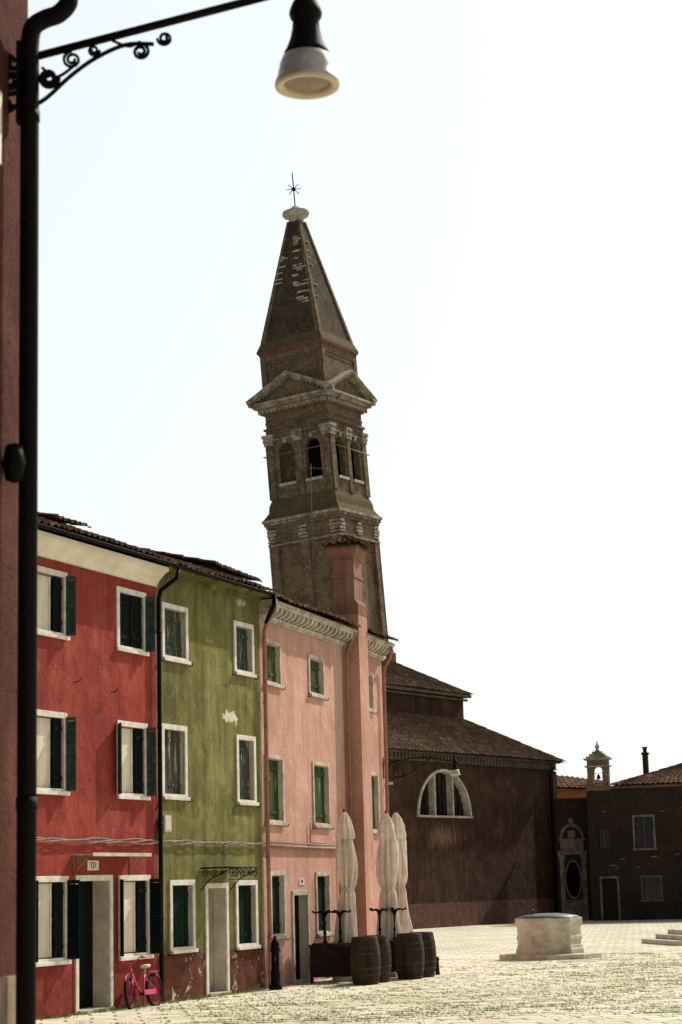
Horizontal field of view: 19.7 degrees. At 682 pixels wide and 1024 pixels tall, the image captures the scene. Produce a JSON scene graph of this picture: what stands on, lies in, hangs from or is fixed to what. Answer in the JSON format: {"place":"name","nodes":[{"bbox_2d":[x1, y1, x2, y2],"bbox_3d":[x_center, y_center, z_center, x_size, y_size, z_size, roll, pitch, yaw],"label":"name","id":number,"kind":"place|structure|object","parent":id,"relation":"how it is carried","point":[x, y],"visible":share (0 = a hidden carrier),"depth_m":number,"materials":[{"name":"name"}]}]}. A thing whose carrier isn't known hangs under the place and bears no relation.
{"place":"outdoors","nodes":[
{"label":"outdoors","id":0,"kind":"place"},
{"bbox_2d":[0,0,77,1023],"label":"house","id":1,"kind":"structure","parent":0,"point":[19,209],"depth_m":11.20,"materials":[{"name":"paint"}]},
{"bbox_2d":[0,91,1,164],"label":"window","id":2,"kind":"structure","parent":1,"relation":"in","point":[0,91],"depth_m":11.34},
{"bbox_2d":[8,0,339,125],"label":"street lamp","id":3,"kind":"object","parent":1,"relation":"attached to","point":[306,70],"visible":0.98,"depth_m":11.71,"materials":[{"name":"black metal"}]},
{"bbox_2d":[117,534,398,987],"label":"pink house","id":4,"kind":"structure","parent":0,"point":[324,747],"depth_m":44.15,"materials":[{"name":"paint"}]},
{"bbox_2d":[266,639,285,689],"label":"window","id":5,"kind":"structure","parent":4,"relation":"in","point":[271,676],"depth_m":42.11,"materials":[{"name":"green wood"}]},
{"bbox_2d":[264,754,288,826],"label":"window","id":6,"kind":"structure","parent":4,"relation":"in","point":[273,765],"depth_m":41.64,"materials":[{"name":"green wood"}]},
{"bbox_2d":[271,871,289,939],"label":"window","id":7,"kind":"structure","parent":4,"relation":"in","point":[275,884],"depth_m":41.16,"materials":[{"name":"white glass"}]},
{"bbox_2d":[291,890,309,983],"bbox_3d":[-0.937,9.160,42.226,0.330,1.960,1.090,-5,-11,18],"label":"door","id":8,"kind":"structure","parent":4,"relation":"in","point":[294,894],"depth_m":42.46,"materials":[{"name":"green paint"}]},
{"bbox_2d":[307,654,328,700],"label":"window","id":9,"kind":"structure","parent":4,"relation":"in","point":[313,677],"depth_m":44.71,"materials":[{"name":"white stone"}]},
{"bbox_2d":[308,464,330,593],"bbox_3d":[-0.485,0.391,47.260,0.551,3.200,0.300,-1,-11,0],"label":"antenna mast","id":10,"kind":"object","parent":4,"relation":"on","point":[322,468],"visible":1,"depth_m":47.31,"materials":[{"name":"metal"}]},
{"bbox_2d":[312,761,333,829],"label":"window","id":11,"kind":"structure","parent":4,"relation":"in","point":[318,774],"depth_m":44.38,"materials":[{"name":"green wood"}]},
{"bbox_2d":[315,872,333,937],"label":"window","id":12,"kind":"structure","parent":4,"relation":"in","point":[319,881],"depth_m":43.87,"materials":[{"name":"white glass"}]},
{"bbox_2d":[368,672,377,713],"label":"window","id":13,"kind":"structure","parent":4,"relation":"in","point":[370,673],"depth_m":48.62,"materials":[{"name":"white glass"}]},
{"bbox_2d":[371,772,379,833],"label":"window","id":14,"kind":"structure","parent":4,"relation":"in","point":[372,773],"depth_m":48.27,"materials":[{"name":"white stone"}]},
{"bbox_2d":[383,754,459,778],"bbox_3d":[1.990,6.330,48.734,1.998,0.541,0.260,-5,-11,18],"label":"street lamp","id":15,"kind":"object","parent":4,"relation":"attached to","point":[454,770],"visible":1,"depth_m":48.73,"materials":[{"name":"black metal"}]},
{"bbox_2d":[28,0,681,785],"label":"sky","id":16,"kind":"structure","parent":0,"point":[491,190],"materials":[{"name":"white"}]},
{"bbox_2d":[36,919,681,1023],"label":"square paving","id":17,"kind":"structure","parent":0,"point":[460,947],"depth_m":36.89,"materials":[{"name":"stone"}]},
{"bbox_2d":[36,512,176,1019],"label":"red house","id":18,"kind":"structure","parent":17,"relation":"on","point":[98,914],"depth_m":34.54,"materials":[{"name":"paint"}]},
{"bbox_2d":[37,565,75,640],"bbox_3d":[-5.009,1.562,33.647,0.383,1.192,1.194,-6,-12,22],"label":"window","id":19,"kind":"structure","parent":18,"relation":"in","point":[49,622],"depth_m":33.90,"materials":[{"name":"white glass"}]},
{"bbox_2d":[37,709,75,795],"bbox_3d":[-4.943,4.077,33.169,0.383,1.412,1.194,-6,-12,22],"label":"window","id":20,"kind":"structure","parent":18,"relation":"in","point":[49,778],"depth_m":33.42,"materials":[{"name":"white glass"}]},
{"bbox_2d":[36,876,79,966],"bbox_3d":[-4.838,6.816,32.677,0.421,1.462,1.216,-6,-12,22],"label":"window","id":21,"kind":"structure","parent":18,"relation":"in","point":[49,893],"depth_m":32.94,"materials":[{"name":"white glass"}]},
{"bbox_2d":[75,875,114,1014],"bbox_3d":[-4.414,7.486,33.960,0.470,2.340,1.270,-6,-12,22],"label":"door","id":22,"kind":"structure","parent":18,"relation":"in","point":[84,965],"depth_m":34.27,"materials":[{"name":"stone"}]},
{"bbox_2d":[116,586,154,655],"bbox_3d":[-3.865,2.026,36.242,0.233,1.192,1.192,-7,-12,28],"label":"window","id":23,"kind":"structure","parent":18,"relation":"in","point":[130,623],"depth_m":36.39,"materials":[{"name":"black wood"}]},
{"bbox_2d":[116,720,155,800],"bbox_3d":[-3.839,4.531,35.711,0.383,1.412,1.314,-6,-12,22],"label":"window","id":24,"kind":"structure","parent":18,"relation":"in","point":[129,742],"depth_m":35.96,"materials":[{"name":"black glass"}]},
{"bbox_2d":[118,875,161,960],"bbox_3d":[-3.709,7.295,35.270,0.421,1.492,1.276,-6,-12,22],"label":"window","id":25,"kind":"structure","parent":18,"relation":"in","point":[132,909],"depth_m":35.52,"materials":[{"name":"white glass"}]},
{"bbox_2d":[37,837,265,845],"bbox_3d":[-3.657,5.995,35.651,0.059,0.117,10.622,-6,-12,22],"label":"facade cable","id":26,"kind":"object","parent":18,"relation":"attached to","point":[40,839],"visible":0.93,"depth_m":35.69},
{"bbox_2d":[121,956,162,1009],"bbox_3d":[-3.545,8.361,34.786,0.546,0.909,1.491,-12,-14,21],"label":"bicycle","id":27,"kind":"object","parent":17,"relation":"on","point":[147,991],"visible":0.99,"depth_m":34.79,"materials":[{"name":"pink paint"}]},
{"bbox_2d":[76,538,277,1001],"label":"green house","id":28,"kind":"structure","parent":17,"relation":"on","point":[208,744],"depth_m":38.56,"materials":[{"name":"paint"}]},
{"bbox_2d":[161,601,192,666],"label":"window","id":29,"kind":"structure","parent":28,"relation":"in","point":[171,649],"depth_m":37.85,"materials":[{"name":"green wood"}]},
{"bbox_2d":[162,723,191,801],"bbox_3d":[-3.183,4.774,37.248,0.210,1.449,1.130,-6,-12,22],"label":"window","id":30,"kind":"structure","parent":28,"relation":"in","point":[171,785],"depth_m":37.36,"materials":[{"name":"white stone"}]},
{"bbox_2d":[168,880,199,955],"bbox_3d":[-3.044,7.645,36.969,0.289,1.379,1.120,-6,-12,22],"label":"window","id":31,"kind":"structure","parent":28,"relation":"in","point":[178,892],"depth_m":37.03,"materials":[{"name":"wood"}]},
{"bbox_2d":[204,883,231,996],"bbox_3d":[-2.526,8.337,38.215,0.410,2.160,0.990,-6,-12,22],"label":"door","id":32,"kind":"structure","parent":28,"relation":"in","point":[209,939],"depth_m":38.42,"materials":[{"name":"paint"}]},
{"bbox_2d":[233,620,258,679],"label":"window","id":33,"kind":"structure","parent":28,"relation":"in","point":[240,663],"depth_m":40.60,"materials":[{"name":"white stone"}]},
{"bbox_2d":[235,734,260,806],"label":"window","id":34,"kind":"structure","parent":28,"relation":"in","point":[242,747],"depth_m":40.16,"materials":[{"name":"white stone"}]},
{"bbox_2d":[235,880,262,951],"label":"window","id":35,"kind":"structure","parent":28,"relation":"in","point":[242,892],"depth_m":39.57,"materials":[{"name":"wood"}]},
{"bbox_2d":[269,936,281,989],"bbox_3d":[-1.317,9.093,39.546,0.259,1.070,0.282,7,-14,-39],"label":"drinking fountain","id":36,"kind":"object","parent":17,"relation":"on","point":[275,984],"visible":1,"depth_m":39.47,"materials":[{"name":"black metal"}]},
{"bbox_2d":[309,944,350,983],"bbox_3d":[-0.179,9.659,41.934,1.000,0.788,0.678,-1,-11,-2],"label":"wooden table","id":37,"kind":"object","parent":17,"relation":"on","point":[330,960],"visible":0.81,"depth_m":41.66,"materials":[{"name":"brown wood"}]},
{"bbox_2d":[312,910,336,944],"bbox_3d":[-0.349,8.896,41.980,0.580,0.725,0.580,-1,-11,0],"label":"bistro table","id":38,"kind":"object","parent":37,"relation":"on","point":[324,915],"visible":1,"depth_m":41.95,"materials":[{"name":"black metal"}]},
{"bbox_2d":[329,909,351,943],"bbox_3d":[-0.018,8.915,42.127,0.580,0.725,0.580,-12,-15,43],"label":"bistro table","id":39,"kind":"object","parent":37,"relation":"on","point":[340,913],"visible":0.94,"depth_m":42.08,"materials":[{"name":"black metal"}]},
{"bbox_2d":[332,809,357,981],"bbox_3d":[0.101,8.314,42.597,0.731,3.661,0.700,-1,-11,0],"label":"parasol","id":40,"kind":"object","parent":17,"relation":"on","point":[346,861],"visible":0.91,"depth_m":42.55,"materials":[{"name":"fabric"}]},
{"bbox_2d":[44,952,681,1023],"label":"grass","id":41,"kind":"structure","parent":17,"relation":"on","point":[261,994],"depth_m":34.69,"materials":[{"name":"green plant"}]},
{"bbox_2d":[350,936,380,984],"bbox_3d":[0.502,9.321,40.724,0.649,0.970,0.649,-1,-11,0],"label":"barrel","id":42,"kind":"object","parent":17,"relation":"on","point":[365,963],"visible":1,"depth_m":40.48,"materials":[{"name":"brown wood"}]},
{"bbox_2d":[364,935,391,982],"bbox_3d":[0.746,9.464,41.510,0.649,0.970,0.649,-7,-12,26],"label":"barrel","id":43,"kind":"object","parent":17,"relation":"on","point":[385,954],"visible":0.44,"depth_m":41.29,"materials":[{"name":"brown wood"}]},
{"bbox_2d":[376,811,401,976],"bbox_3d":[1.059,8.568,44.064,0.700,3.661,0.716,-8,-13,32],"label":"parasol","id":44,"kind":"object","parent":17,"relation":"on","point":[387,863],"visible":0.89,"depth_m":44.02,"materials":[{"name":"fabric"}]},
{"bbox_2d":[389,941,396,971],"bbox_3d":[1.058,9.926,43.506,1.000,0.788,0.678,-1,-11,-2],"label":"wooden table","id":45,"kind":"object","parent":17,"relation":"on","point":[392,948],"visible":0.11,"depth_m":43.24,"materials":[{"name":"brown wood"}]},
{"bbox_2d":[369,907,392,940],"bbox_3d":[0.858,9.154,43.502,0.580,0.725,0.580,3,-12,-22],"label":"bistro table","id":46,"kind":"object","parent":45,"relation":"on","point":[379,913],"visible":0.73,"depth_m":43.48,"materials":[{"name":"black metal"}]},
{"bbox_2d":[390,907,406,940],"bbox_3d":[1.199,9.192,43.748,0.580,0.725,0.580,-7,-12,26],"label":"bistro table","id":47,"kind":"object","parent":45,"relation":"on","point":[393,910],"visible":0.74,"depth_m":43.74,"materials":[{"name":"black metal"}]},
{"bbox_2d":[391,810,412,932],"bbox_3d":[1.292,8.698,44.879,0.700,3.698,0.748,6,-13,-35],"label":"parasol","id":48,"kind":"object","parent":17,"relation":"on","point":[402,875],"visible":0.5,"depth_m":44.77,"materials":[{"name":"fabric"}]},
{"bbox_2d":[395,933,424,979],"bbox_3d":[1.491,9.640,42.542,0.649,0.970,0.649,8,-14,-41],"label":"barrel","id":49,"kind":"object","parent":17,"relation":"on","point":[409,956],"visible":1,"depth_m":42.30,"materials":[{"name":"brown wood"}]},
{"bbox_2d":[410,932,436,976],"bbox_3d":[1.785,9.773,43.278,0.649,0.970,0.649,3,-12,-22],"label":"barrel","id":50,"kind":"object","parent":17,"relation":"on","point":[429,945],"visible":0.54,"depth_m":43.04,"materials":[{"name":"brown wood"}]},
{"bbox_2d":[499,909,600,959],"bbox_3d":[5.491,11.122,51.707,2.483,1.277,2.483,1,-11,-12],"label":"wellhead","id":51,"kind":"object","parent":17,"relation":"on","point":[549,936],"visible":1,"depth_m":51.01,"materials":[{"name":"stone"}]},
{"bbox_2d":[552,798,591,919],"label":"portal wall","id":52,"kind":"structure","parent":17,"relation":"on","point":[572,857],"depth_m":97.59,"materials":[{"name":"brick"}]},
{"bbox_2d":[641,929,681,945],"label":"stone steps","id":53,"kind":"structure","parent":17,"relation":"on","point":[672,937],"depth_m":59.87,"materials":[{"name":"beige stone"}]},
{"bbox_2d":[435,956,439,974],"bbox_3d":[2.166,10.202,44.060,0.120,0.400,0.114,-1,-11,0],"label":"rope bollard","id":54,"kind":"object","parent":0,"point":[437,971],"visible":0.8,"depth_m":44.02,"materials":[{"name":"black metal"}]},
{"bbox_2d":[381,642,564,928],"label":"church","id":55,"kind":"structure","parent":0,"point":[480,839],"depth_m":93.72,"materials":[{"name":"brick"}]},
{"bbox_2d":[417,769,472,817],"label":"window","id":56,"kind":"structure","parent":55,"relation":"in","point":[442,794],"depth_m":91.48,"materials":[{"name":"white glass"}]},
{"bbox_2d":[557,775,602,797],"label":"orange house","id":57,"kind":"structure","parent":0,"point":[570,787],"depth_m":111.96,"materials":[{"name":"paint"}]},
{"bbox_2d":[586,747,681,920],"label":"brick house","id":58,"kind":"structure","parent":0,"point":[635,837],"depth_m":95.19,"materials":[{"name":"brown brick"}]},
{"bbox_2d":[583,741,611,790],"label":"bell turret","id":59,"kind":"object","parent":58,"relation":"attached to","point":[596,758],"visible":1,"depth_m":96.31,"materials":[{"name":"brick"}]},
{"bbox_2d":[596,826,612,850],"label":"window","id":60,"kind":"structure","parent":58,"relation":"in","point":[604,841],"depth_m":95.77,"materials":[{"name":"grey glass"}]},
{"bbox_2d":[599,876,620,920],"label":"door","id":61,"kind":"structure","parent":58,"relation":"in","point":[610,897],"depth_m":95.21,"materials":[{"name":"brown wood"}]},
{"bbox_2d":[632,814,656,850],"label":"window","id":62,"kind":"structure","parent":58,"relation":"in","point":[643,826],"depth_m":95.24,"materials":[{"name":"grey glass"}]},
{"bbox_2d":[640,875,663,901],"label":"window","id":63,"kind":"structure","parent":58,"relation":"in","point":[653,886],"depth_m":94.66,"materials":[{"name":"grey glass"}]},
{"label":"ground","id":64,"kind":"structure","parent":0,"visible":0},
{"bbox_2d":[246,172,388,659],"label":"bell tower","id":65,"kind":"structure","parent":64,"relation":"on","point":[312,400],"depth_m":143.72,"materials":[{"name":"brick"}]}
]}

